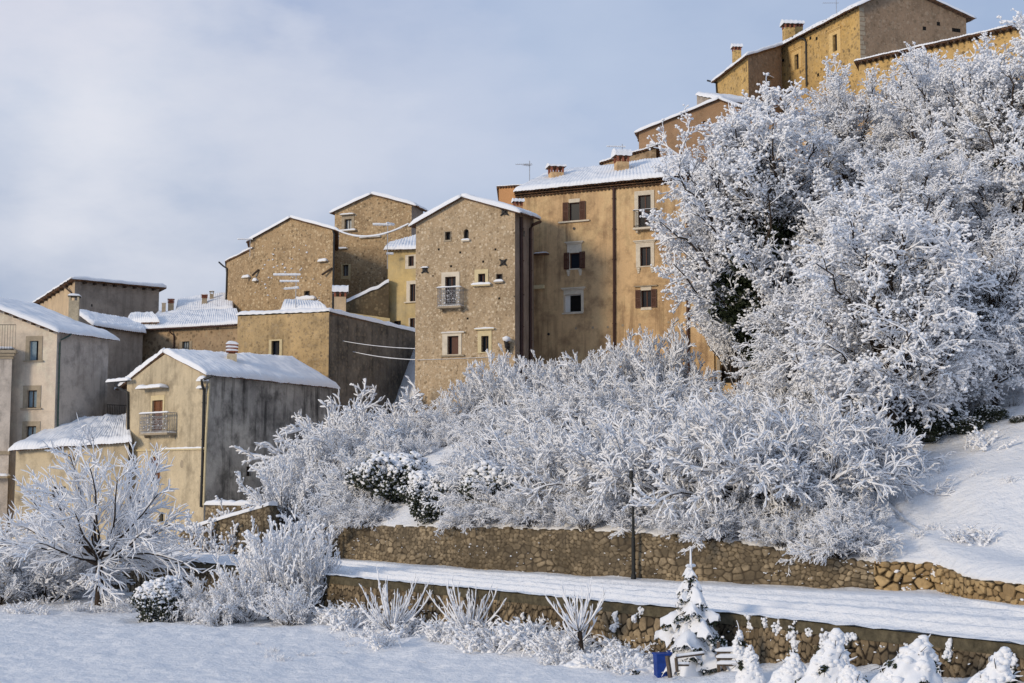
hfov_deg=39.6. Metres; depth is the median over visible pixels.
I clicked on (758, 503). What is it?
frosted bramble
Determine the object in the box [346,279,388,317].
rubble wall
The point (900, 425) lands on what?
dark evergreen
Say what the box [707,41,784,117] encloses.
castle wing
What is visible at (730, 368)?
door
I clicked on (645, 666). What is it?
shrub
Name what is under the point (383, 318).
garden wall
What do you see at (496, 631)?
snowy weed
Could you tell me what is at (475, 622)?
snowy weed
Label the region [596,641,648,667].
snowy weed
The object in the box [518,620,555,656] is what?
snowy weed
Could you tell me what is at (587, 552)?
wall
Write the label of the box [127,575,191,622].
evergreen bush
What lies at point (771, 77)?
window
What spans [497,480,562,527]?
frosted bramble
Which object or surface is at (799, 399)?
snowy shrub
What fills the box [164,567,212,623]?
snowy shrub
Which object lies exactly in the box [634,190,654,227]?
balcony door
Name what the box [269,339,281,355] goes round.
window
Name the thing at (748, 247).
snowy tree
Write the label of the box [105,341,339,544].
gable house
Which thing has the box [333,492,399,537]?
frosted bramble
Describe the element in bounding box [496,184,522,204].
orange house
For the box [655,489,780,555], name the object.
frosted bramble
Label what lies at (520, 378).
snowy shrub
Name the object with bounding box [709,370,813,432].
snowy shrub
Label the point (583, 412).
snowy shrub
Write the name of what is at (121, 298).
tower house
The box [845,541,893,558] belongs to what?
snowy weed
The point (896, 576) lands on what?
dry stone wall
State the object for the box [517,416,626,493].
snowy shrub
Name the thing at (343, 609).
snowy weed
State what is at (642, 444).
snowy shrub
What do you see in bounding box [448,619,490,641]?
snowy weed
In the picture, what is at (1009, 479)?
snowy weed
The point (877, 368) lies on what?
snowy tree
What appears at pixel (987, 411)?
dark evergreen
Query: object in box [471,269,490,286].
window
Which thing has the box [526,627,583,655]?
snowy weed
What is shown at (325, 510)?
frosted bramble
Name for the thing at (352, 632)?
snowy weed
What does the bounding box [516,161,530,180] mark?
tv aerial
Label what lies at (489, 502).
frosted bramble
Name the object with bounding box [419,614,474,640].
snowy weed
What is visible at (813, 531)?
frosted bramble
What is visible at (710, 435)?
snowy shrub
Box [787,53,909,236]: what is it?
snowy tree
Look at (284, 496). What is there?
snowy shrub
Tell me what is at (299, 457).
snowy shrub
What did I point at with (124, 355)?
plaster house
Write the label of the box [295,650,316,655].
snowy weed
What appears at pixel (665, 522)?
frosted bramble
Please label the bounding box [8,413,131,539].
lean to
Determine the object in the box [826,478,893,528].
snowy shrub
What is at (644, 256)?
window
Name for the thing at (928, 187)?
snowy tree
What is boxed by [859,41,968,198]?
snowy tree
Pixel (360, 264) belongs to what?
stone house
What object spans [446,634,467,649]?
snowy weed
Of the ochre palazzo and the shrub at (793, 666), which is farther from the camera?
the ochre palazzo
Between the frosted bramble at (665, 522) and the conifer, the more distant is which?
the frosted bramble at (665, 522)
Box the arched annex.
[714,343,755,395]
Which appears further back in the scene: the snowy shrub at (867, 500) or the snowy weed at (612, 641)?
the snowy shrub at (867, 500)
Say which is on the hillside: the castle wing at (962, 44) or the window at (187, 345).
the castle wing at (962, 44)
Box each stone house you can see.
[142,302,237,363]
[329,191,427,298]
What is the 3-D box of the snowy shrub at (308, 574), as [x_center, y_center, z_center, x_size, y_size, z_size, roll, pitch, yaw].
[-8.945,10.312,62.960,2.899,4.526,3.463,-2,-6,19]
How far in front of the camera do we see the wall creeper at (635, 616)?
47.65 m
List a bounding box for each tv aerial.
[237,238,252,240]
[273,273,300,307]
[373,222,395,268]
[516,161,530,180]
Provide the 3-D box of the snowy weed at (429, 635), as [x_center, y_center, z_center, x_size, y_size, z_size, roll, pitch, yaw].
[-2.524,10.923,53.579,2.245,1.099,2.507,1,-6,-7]
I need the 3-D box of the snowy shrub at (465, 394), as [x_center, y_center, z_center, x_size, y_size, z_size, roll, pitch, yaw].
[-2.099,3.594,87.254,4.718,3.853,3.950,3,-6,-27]
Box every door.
[150,395,164,431]
[441,271,459,304]
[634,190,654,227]
[717,359,735,382]
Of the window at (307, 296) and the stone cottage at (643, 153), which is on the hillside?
the stone cottage at (643, 153)
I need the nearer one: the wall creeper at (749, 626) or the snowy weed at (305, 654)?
the wall creeper at (749, 626)
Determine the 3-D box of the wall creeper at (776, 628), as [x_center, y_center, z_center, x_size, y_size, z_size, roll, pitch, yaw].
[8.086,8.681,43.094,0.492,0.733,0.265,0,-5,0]
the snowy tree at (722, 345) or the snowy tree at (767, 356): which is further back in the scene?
the snowy tree at (722, 345)
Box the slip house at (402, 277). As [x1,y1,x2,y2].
[384,234,415,327]
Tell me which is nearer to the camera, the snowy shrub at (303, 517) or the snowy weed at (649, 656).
the snowy weed at (649, 656)
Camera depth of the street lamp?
59.47 m
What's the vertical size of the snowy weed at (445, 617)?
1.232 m
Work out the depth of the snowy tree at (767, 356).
73.77 m
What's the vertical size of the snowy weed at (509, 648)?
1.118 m
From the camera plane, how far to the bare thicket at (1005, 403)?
68.89 m
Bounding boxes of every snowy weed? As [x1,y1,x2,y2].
[1,601,28,613]
[6,599,47,613]
[18,599,39,605]
[30,594,63,604]
[34,606,53,614]
[64,600,95,609]
[65,602,88,611]
[87,605,104,612]
[96,602,122,612]
[108,596,135,610]
[114,604,137,612]
[264,651,278,657]
[271,654,293,660]
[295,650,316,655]
[305,600,350,623]
[311,609,328,622]
[312,600,353,623]
[313,610,338,624]
[317,605,363,624]
[322,600,360,616]
[324,605,382,633]
[329,610,374,628]
[335,635,349,640]
[336,600,370,627]
[343,623,371,637]
[345,640,359,646]
[349,603,390,626]
[357,625,405,650]
[362,610,425,637]
[374,604,413,629]
[389,619,432,637]
[392,615,431,629]
[414,617,465,643]
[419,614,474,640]
[421,611,483,631]
[443,625,461,643]
[444,621,510,653]
[445,612,498,639]
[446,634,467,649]
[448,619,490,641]
[459,625,521,652]
[464,622,487,634]
[466,627,504,651]
[491,616,564,645]
[494,615,536,633]
[495,615,559,638]
[495,621,559,653]
[496,613,557,654]
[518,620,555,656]
[519,631,568,656]
[524,629,596,655]
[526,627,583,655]
[532,645,578,665]
[533,625,592,645]
[536,647,565,665]
[549,626,596,647]
[559,644,607,663]
[572,639,617,654]
[574,648,626,668]
[588,644,646,662]
[595,651,637,674]
[596,632,626,654]
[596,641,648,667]
[601,639,652,668]
[602,514,646,534]
[609,642,648,656]
[645,649,658,662]
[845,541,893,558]
[861,545,896,560]
[909,525,929,538]
[922,522,944,529]
[931,465,948,472]
[936,523,979,543]
[950,523,1002,546]
[961,423,1019,450]
[999,475,1019,482]
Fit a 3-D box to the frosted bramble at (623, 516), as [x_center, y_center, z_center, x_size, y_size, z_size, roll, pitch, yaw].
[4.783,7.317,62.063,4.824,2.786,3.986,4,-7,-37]
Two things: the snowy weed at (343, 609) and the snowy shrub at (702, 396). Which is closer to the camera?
the snowy weed at (343, 609)
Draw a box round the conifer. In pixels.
[652,547,727,676]
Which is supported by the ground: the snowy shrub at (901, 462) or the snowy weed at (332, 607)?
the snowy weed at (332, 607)
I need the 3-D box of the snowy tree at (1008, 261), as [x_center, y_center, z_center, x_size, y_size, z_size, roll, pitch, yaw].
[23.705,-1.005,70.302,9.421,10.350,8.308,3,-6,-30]
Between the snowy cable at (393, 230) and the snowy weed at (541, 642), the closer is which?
the snowy weed at (541, 642)
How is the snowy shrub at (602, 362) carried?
on the hillside
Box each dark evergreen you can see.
[840,408,910,441]
[899,411,950,443]
[929,400,974,431]
[944,414,988,435]
[972,404,1010,422]
[1009,415,1023,423]
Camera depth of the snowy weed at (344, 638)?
54.78 m
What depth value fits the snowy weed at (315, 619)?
60.80 m
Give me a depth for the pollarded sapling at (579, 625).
47.40 m
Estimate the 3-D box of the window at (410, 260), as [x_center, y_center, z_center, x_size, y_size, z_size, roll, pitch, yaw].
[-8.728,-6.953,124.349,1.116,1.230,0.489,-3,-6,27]
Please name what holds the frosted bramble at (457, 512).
on the hillside
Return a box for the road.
[9,537,1023,644]
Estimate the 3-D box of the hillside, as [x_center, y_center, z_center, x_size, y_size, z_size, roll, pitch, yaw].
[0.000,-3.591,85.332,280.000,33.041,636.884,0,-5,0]
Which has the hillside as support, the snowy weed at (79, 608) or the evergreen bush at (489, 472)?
the evergreen bush at (489, 472)
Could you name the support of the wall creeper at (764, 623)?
attached to the retaining wall at (970, 657)
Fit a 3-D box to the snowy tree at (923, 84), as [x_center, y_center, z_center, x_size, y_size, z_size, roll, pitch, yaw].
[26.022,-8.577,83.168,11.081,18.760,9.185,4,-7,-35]
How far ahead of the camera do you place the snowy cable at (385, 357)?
100.78 m
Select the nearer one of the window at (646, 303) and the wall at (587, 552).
the wall at (587, 552)
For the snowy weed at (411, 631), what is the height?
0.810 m
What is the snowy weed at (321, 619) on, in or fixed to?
on the ground
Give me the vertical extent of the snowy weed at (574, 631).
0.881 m
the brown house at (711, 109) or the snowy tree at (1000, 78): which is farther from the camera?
the brown house at (711, 109)
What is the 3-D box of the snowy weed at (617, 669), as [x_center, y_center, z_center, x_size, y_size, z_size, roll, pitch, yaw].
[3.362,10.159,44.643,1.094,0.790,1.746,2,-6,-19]
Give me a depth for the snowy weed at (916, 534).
55.47 m
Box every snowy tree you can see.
[639,72,884,399]
[678,112,763,393]
[724,273,868,407]
[752,178,1016,442]
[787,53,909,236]
[802,119,1018,384]
[856,31,1020,275]
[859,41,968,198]
[909,8,1023,330]
[921,216,1023,405]
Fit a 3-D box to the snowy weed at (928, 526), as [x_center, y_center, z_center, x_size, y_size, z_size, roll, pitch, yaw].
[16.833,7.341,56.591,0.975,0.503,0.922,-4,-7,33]
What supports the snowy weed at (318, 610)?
on the ground
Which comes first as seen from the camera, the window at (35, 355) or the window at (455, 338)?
the window at (455, 338)
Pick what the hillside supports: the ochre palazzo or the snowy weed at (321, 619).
the ochre palazzo
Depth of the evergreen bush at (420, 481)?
69.69 m
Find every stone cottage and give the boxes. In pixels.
[128,312,159,323]
[167,290,232,310]
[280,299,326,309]
[599,145,659,178]
[695,92,744,104]
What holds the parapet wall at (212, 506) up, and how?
on the hillside
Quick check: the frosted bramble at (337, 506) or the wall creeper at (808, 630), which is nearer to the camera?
the wall creeper at (808, 630)
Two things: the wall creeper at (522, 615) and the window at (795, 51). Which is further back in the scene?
the window at (795, 51)
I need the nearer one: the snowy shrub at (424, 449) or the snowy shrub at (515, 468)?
the snowy shrub at (515, 468)
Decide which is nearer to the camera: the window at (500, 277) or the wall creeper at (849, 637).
the wall creeper at (849, 637)
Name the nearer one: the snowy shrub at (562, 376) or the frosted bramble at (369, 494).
the frosted bramble at (369, 494)
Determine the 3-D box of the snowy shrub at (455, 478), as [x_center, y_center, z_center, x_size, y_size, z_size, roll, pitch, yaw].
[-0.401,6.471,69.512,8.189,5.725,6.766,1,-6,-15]
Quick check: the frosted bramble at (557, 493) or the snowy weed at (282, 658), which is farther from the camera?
the frosted bramble at (557, 493)
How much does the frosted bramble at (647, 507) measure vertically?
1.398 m
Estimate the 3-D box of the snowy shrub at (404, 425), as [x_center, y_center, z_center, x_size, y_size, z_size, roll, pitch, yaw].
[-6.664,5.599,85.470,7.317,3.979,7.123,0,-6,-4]
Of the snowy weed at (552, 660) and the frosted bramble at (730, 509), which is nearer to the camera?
the snowy weed at (552, 660)
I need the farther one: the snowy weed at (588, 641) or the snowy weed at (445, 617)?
the snowy weed at (445, 617)
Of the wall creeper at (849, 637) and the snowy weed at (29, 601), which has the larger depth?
the snowy weed at (29, 601)
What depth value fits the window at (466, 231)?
92.94 m
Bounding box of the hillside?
[158,269,1023,584]
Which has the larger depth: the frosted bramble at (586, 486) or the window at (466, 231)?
the window at (466, 231)
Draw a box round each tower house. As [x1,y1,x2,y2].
[33,276,166,324]
[408,193,541,426]
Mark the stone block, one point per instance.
(315, 338)
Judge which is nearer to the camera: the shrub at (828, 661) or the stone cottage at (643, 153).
the shrub at (828, 661)
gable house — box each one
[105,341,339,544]
[241,215,338,310]
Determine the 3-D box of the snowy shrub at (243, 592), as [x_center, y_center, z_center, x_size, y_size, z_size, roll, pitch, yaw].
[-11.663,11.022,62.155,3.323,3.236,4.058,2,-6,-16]
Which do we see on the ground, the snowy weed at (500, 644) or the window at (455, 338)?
the snowy weed at (500, 644)
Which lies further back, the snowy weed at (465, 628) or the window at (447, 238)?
the window at (447, 238)
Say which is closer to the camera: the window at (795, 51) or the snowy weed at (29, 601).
the snowy weed at (29, 601)
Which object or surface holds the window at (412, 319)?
in the slip house at (402, 277)
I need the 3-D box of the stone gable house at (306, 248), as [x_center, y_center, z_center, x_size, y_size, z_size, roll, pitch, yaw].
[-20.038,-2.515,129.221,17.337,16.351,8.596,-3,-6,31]
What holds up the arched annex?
on the hillside
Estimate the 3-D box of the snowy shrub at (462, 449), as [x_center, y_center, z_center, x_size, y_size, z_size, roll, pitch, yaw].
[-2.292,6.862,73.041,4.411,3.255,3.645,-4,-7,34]
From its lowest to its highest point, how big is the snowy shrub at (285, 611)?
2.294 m
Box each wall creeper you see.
[520,612,524,619]
[609,611,619,633]
[631,606,643,622]
[744,613,752,629]
[760,617,768,629]
[771,616,781,635]
[783,620,800,662]
[804,627,812,637]
[814,628,829,653]
[844,632,856,652]
[942,638,952,664]
[1010,653,1017,673]
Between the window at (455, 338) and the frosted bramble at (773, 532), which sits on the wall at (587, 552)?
the frosted bramble at (773, 532)
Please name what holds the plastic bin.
on the ground
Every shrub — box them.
[0,510,130,603]
[0,536,140,601]
[0,558,53,604]
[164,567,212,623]
[165,584,192,618]
[166,495,250,555]
[188,577,249,626]
[206,557,277,623]
[213,504,350,619]
[229,375,434,483]
[234,442,337,527]
[248,577,332,625]
[267,497,340,559]
[268,427,356,494]
[275,525,341,616]
[293,394,405,488]
[301,445,378,513]
[341,424,415,478]
[343,401,444,452]
[398,431,439,455]
[407,391,481,441]
[420,416,549,530]
[430,415,463,450]
[431,445,475,476]
[437,368,495,422]
[445,396,528,450]
[450,409,607,490]
[462,343,554,419]
[486,377,595,439]
[494,350,582,418]
[505,400,673,507]
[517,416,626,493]
[525,366,654,436]
[530,349,606,407]
[540,387,727,520]
[556,342,659,393]
[557,648,608,667]
[567,389,758,520]
[573,358,734,433]
[593,317,696,392]
[609,384,862,523]
[618,653,653,674]
[649,390,856,525]
[663,376,755,438]
[668,351,727,398]
[668,390,923,520]
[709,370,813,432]
[716,382,756,397]
[726,620,750,670]
[729,645,766,682]
[734,385,955,503]
[738,388,874,432]
[768,647,806,682]
[786,478,840,507]
[792,628,856,682]
[806,400,955,496]
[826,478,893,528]
[834,659,867,682]
[870,634,942,682]
[967,646,1022,682]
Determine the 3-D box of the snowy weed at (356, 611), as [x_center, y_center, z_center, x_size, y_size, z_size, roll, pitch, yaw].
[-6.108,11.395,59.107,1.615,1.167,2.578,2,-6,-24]
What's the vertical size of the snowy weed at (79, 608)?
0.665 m
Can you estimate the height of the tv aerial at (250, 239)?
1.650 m
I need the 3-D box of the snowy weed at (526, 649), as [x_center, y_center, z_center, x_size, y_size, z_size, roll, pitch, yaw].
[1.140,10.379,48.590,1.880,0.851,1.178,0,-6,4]
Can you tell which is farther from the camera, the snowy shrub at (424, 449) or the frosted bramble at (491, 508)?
the snowy shrub at (424, 449)
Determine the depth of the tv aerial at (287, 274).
113.96 m
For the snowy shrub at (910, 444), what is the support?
on the hillside
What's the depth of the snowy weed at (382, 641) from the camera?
52.16 m
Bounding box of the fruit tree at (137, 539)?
[0,412,214,612]
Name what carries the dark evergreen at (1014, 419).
on the hillside
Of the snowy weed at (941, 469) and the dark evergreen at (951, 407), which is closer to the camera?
the snowy weed at (941, 469)
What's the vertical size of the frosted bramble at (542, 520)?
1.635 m
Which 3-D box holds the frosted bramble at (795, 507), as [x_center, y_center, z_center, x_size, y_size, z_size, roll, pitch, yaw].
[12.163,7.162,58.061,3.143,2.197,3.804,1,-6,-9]
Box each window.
[20,385,41,408]
[22,421,39,439]
[23,336,43,361]
[179,341,191,349]
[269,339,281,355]
[296,291,316,299]
[339,213,355,231]
[341,264,350,278]
[404,280,415,302]
[405,254,415,268]
[409,318,414,327]
[441,331,464,356]
[444,231,450,241]
[461,229,469,241]
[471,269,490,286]
[474,327,494,352]
[493,273,503,282]
[558,198,589,223]
[561,287,585,314]
[564,241,584,275]
[633,239,655,272]
[634,285,657,309]
[764,74,773,84]
[789,46,801,70]
[826,26,841,60]
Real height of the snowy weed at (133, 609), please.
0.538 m
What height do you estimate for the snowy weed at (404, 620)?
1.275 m
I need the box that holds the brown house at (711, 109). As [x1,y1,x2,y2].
[634,97,799,201]
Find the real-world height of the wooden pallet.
1.050 m
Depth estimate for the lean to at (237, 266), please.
129.59 m
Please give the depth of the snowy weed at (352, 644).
52.95 m
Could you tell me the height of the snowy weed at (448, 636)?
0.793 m
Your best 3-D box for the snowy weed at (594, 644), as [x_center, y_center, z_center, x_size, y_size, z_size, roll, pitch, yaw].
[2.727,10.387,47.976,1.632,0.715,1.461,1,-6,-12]
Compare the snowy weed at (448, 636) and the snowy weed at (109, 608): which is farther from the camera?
the snowy weed at (109, 608)
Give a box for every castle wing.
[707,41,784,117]
[854,23,1023,113]
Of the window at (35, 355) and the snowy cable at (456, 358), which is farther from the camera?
the window at (35, 355)
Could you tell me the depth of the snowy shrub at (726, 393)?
77.87 m
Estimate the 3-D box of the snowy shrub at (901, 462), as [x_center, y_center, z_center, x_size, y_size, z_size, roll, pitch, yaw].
[11.864,4.918,60.417,10.425,5.669,10.149,-1,-6,6]
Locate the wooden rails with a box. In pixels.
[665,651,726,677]
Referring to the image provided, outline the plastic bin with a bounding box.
[652,652,670,677]
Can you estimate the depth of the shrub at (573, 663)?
46.08 m
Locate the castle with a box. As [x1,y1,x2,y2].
[780,0,976,119]
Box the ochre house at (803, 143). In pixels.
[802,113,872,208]
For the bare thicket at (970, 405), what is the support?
on the hillside
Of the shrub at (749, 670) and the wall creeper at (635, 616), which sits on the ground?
the shrub at (749, 670)
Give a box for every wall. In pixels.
[5,546,1023,681]
[179,501,287,554]
[204,499,265,519]
[285,525,879,588]
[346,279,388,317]
[352,313,389,320]
[874,561,1023,604]
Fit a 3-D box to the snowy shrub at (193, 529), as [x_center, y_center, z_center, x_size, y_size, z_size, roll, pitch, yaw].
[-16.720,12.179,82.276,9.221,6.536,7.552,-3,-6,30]
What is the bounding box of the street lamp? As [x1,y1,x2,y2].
[629,469,635,578]
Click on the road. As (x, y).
(932, 611)
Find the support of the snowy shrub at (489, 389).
on the hillside
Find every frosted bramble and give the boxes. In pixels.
[307,486,391,525]
[314,499,333,523]
[332,498,385,534]
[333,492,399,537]
[334,485,384,502]
[433,503,495,536]
[438,484,473,509]
[439,492,520,526]
[444,492,470,507]
[465,475,528,508]
[474,483,556,525]
[479,488,503,507]
[491,497,560,529]
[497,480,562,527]
[536,488,595,527]
[542,487,572,500]
[551,493,610,531]
[557,474,628,503]
[575,479,651,538]
[608,478,662,512]
[636,494,669,512]
[636,496,718,537]
[640,494,669,531]
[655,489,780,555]
[658,496,741,514]
[661,498,749,542]
[677,492,754,539]
[710,502,783,542]
[720,487,793,522]
[744,514,815,549]
[751,478,880,544]
[775,506,904,576]
[780,505,906,560]
[781,495,844,528]
[802,512,874,531]
[841,501,894,532]
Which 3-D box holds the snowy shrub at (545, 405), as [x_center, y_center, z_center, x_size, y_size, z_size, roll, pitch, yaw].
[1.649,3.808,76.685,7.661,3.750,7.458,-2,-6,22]
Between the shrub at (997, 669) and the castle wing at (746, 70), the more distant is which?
the castle wing at (746, 70)
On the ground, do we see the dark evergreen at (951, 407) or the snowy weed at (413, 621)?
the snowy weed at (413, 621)
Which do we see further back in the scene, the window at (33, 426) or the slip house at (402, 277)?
the slip house at (402, 277)
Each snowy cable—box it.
[334,223,408,236]
[344,341,414,348]
[353,351,414,359]
[425,356,497,359]
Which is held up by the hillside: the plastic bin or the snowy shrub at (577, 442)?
the snowy shrub at (577, 442)
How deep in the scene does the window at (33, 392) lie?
102.47 m
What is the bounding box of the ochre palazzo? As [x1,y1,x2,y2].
[513,148,713,389]
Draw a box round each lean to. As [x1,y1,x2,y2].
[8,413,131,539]
[218,247,251,312]
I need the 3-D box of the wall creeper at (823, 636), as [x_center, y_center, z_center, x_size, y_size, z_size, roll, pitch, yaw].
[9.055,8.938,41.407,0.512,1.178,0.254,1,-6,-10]
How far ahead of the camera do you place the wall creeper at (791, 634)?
42.46 m
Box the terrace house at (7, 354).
[0,324,17,534]
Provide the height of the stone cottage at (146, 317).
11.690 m
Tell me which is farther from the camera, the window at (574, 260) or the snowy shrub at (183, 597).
the window at (574, 260)
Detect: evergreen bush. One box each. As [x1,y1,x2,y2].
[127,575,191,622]
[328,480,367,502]
[343,449,438,503]
[397,470,457,525]
[455,460,522,515]
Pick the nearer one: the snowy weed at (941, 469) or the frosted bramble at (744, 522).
the frosted bramble at (744, 522)
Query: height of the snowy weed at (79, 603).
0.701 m
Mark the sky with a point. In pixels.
(140, 140)
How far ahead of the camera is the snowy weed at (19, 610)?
65.98 m
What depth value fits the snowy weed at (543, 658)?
47.16 m
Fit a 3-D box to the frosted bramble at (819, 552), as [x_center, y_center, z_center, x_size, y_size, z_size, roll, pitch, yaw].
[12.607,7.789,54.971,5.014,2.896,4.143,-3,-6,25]
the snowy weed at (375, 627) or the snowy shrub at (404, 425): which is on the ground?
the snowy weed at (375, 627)
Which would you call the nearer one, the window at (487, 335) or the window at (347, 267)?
the window at (487, 335)
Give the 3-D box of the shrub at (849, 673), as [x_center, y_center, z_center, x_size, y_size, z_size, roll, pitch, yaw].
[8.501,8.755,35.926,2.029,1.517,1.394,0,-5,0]
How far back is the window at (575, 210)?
98.84 m
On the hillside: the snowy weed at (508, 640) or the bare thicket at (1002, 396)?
the bare thicket at (1002, 396)
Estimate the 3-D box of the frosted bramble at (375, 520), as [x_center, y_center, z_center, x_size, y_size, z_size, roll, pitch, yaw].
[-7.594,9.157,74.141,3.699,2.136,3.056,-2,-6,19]
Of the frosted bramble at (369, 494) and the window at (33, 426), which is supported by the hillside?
the frosted bramble at (369, 494)
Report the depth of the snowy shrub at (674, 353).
81.63 m
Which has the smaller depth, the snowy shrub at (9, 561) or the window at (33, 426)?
the snowy shrub at (9, 561)
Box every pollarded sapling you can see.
[355,568,432,630]
[426,573,506,630]
[544,576,605,651]
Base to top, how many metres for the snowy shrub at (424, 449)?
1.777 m
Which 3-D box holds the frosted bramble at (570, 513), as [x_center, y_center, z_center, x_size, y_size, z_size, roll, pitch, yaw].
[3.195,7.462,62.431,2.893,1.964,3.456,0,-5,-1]
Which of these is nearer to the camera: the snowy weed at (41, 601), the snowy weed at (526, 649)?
the snowy weed at (526, 649)
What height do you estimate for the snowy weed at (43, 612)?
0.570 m
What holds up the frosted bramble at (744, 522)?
on the wall at (587, 552)
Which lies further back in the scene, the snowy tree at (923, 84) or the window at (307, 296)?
the window at (307, 296)
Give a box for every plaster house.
[0,293,119,537]
[79,309,145,444]
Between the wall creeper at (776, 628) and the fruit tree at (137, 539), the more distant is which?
the fruit tree at (137, 539)
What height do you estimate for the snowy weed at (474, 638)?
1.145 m
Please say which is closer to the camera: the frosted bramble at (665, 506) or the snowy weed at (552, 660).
the snowy weed at (552, 660)
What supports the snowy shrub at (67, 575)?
on the ground
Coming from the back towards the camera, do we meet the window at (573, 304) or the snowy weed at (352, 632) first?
the window at (573, 304)
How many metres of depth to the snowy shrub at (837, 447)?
59.11 m
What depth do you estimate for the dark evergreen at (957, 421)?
66.27 m
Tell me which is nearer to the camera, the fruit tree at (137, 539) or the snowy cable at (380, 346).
the fruit tree at (137, 539)
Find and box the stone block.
[236,285,414,427]
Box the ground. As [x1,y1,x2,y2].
[0,588,1023,682]
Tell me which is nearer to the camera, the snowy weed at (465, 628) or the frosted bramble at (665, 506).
the snowy weed at (465, 628)
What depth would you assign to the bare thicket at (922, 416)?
67.22 m
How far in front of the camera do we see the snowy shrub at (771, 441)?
57.54 m
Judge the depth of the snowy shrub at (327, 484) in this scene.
76.96 m
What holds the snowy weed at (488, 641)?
on the ground
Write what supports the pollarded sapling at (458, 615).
on the ground
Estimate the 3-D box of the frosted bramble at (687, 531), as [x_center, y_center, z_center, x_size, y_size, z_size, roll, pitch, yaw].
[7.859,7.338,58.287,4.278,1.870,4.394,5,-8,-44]
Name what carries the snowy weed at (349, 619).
on the ground
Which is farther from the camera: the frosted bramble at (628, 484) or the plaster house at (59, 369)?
the plaster house at (59, 369)
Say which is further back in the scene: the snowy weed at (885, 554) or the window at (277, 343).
the window at (277, 343)
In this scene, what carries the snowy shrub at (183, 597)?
on the ground
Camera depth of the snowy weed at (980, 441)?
63.31 m
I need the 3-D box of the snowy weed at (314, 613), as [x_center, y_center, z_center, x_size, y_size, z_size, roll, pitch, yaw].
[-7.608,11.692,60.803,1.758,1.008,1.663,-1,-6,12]
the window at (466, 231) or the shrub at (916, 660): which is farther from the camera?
the window at (466, 231)
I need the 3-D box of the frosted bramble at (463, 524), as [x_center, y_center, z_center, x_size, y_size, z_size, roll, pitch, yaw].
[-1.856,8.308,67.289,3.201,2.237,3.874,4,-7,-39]
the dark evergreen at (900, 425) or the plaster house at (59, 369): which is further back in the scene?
the plaster house at (59, 369)
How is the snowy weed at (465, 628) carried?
on the ground
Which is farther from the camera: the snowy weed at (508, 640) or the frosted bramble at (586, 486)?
the frosted bramble at (586, 486)
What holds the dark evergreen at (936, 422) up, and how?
on the hillside
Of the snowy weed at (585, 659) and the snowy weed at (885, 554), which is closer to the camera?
the snowy weed at (585, 659)
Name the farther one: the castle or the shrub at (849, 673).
the castle
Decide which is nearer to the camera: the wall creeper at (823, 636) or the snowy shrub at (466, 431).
the wall creeper at (823, 636)
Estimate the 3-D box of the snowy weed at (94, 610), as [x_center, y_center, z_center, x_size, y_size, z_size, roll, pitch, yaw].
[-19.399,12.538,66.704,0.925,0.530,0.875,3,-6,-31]
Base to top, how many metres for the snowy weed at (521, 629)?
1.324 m
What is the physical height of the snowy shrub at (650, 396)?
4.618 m
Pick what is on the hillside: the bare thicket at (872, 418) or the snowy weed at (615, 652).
the bare thicket at (872, 418)
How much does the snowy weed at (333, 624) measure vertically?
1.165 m
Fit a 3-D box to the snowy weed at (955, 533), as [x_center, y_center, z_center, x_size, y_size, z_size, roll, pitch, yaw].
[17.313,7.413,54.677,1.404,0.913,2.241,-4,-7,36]
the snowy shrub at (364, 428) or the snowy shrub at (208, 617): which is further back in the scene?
the snowy shrub at (364, 428)
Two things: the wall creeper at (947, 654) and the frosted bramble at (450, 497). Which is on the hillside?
the frosted bramble at (450, 497)
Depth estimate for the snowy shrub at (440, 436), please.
81.47 m
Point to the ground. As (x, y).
(59, 643)
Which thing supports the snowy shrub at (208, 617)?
on the ground
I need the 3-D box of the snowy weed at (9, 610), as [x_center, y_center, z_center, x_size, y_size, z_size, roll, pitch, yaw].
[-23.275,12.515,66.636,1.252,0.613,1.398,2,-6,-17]
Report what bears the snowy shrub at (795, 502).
on the hillside
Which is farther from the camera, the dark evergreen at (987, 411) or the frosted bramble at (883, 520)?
the dark evergreen at (987, 411)
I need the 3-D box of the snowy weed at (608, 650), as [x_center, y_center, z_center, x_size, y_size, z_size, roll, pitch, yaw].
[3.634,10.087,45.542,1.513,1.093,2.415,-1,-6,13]
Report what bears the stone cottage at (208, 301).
on the hillside
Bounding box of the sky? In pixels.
[0,0,1023,310]
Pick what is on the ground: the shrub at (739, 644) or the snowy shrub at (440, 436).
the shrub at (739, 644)
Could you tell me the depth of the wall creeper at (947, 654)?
38.03 m
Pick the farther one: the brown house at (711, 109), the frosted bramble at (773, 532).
the brown house at (711, 109)
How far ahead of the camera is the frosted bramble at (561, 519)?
62.83 m
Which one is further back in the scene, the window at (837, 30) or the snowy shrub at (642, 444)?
the window at (837, 30)
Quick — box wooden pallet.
[715,642,737,672]
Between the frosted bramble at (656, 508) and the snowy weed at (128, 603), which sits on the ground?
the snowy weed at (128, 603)
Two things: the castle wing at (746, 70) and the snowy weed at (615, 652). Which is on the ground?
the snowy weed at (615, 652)
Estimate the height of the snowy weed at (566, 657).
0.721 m
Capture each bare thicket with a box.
[804,408,925,435]
[910,400,955,431]
[960,394,991,415]
[962,389,1006,404]
[996,393,1023,406]

